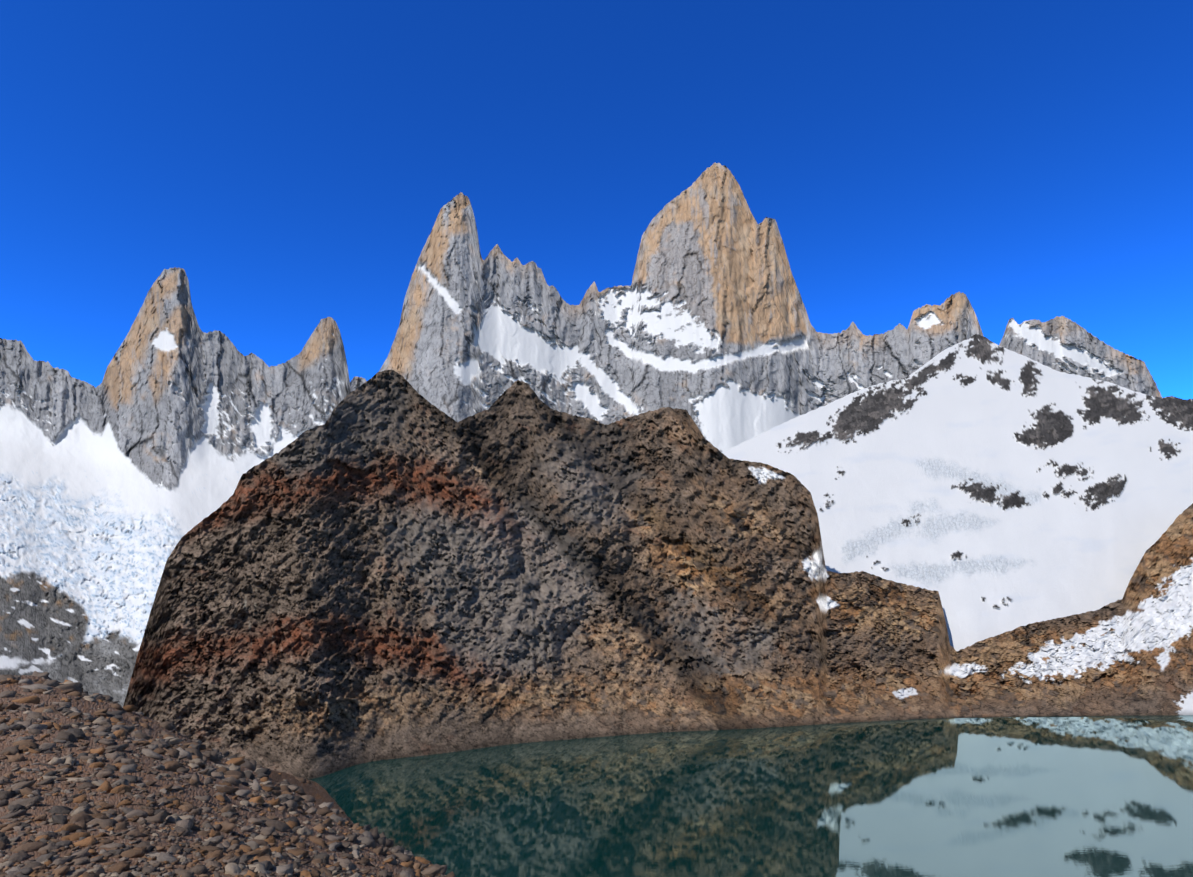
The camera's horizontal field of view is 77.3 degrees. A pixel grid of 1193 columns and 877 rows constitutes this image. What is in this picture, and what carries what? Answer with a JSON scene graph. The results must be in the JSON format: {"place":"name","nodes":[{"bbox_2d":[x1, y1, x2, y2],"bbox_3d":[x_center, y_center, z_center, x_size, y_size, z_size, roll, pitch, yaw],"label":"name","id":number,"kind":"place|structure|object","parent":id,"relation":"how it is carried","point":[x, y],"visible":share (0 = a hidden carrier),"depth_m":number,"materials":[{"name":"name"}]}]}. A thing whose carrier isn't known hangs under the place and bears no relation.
{"place":"outdoors","nodes":[
{"label":"outdoors","id":0,"kind":"place"},
{"bbox_2d":[0,675,444,876],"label":"moraine slope","id":1,"kind":"structure","parent":0,"point":[318,792],"depth_m":10.08,"materials":[{"name":"brown gravel"}]},
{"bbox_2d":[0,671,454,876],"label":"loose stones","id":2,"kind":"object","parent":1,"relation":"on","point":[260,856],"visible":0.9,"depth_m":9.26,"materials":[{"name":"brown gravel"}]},
{"bbox_2d":[0,163,1161,707],"bbox_3d":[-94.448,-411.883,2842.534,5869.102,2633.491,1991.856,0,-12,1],"label":"massif","id":3,"kind":"structure","parent":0,"point":[120,481],"depth_m":3501.87,"materials":[{"name":"stone"}]},
{"bbox_2d":[0,0,1192,399],"label":"sky","id":4,"kind":"structure","parent":0,"point":[298,161],"materials":[{"name":"blue"}]},
{"bbox_2d":[123,370,1192,779],"bbox_3d":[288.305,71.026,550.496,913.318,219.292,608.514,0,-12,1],"label":"brown hill","id":5,"kind":"structure","parent":0,"point":[387,564],"depth_m":379.99,"materials":[{"name":"brown stone"}]},
{"bbox_2d":[308,715,1192,876],"bbox_3d":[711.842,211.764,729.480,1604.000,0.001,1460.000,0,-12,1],"label":"lake water","id":6,"kind":"structure","parent":0,"point":[1068,796],"depth_m":218.39,"materials":[{"name":"teal liquid"}]},
{"bbox_2d":[721,334,1192,650],"bbox_3d":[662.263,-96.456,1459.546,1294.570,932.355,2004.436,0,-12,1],"label":"snowfield","id":7,"kind":"structure","parent":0,"point":[985,487],"depth_m":895.87,"materials":[{"name":"snow"},{"name":"rock"}]}
]}

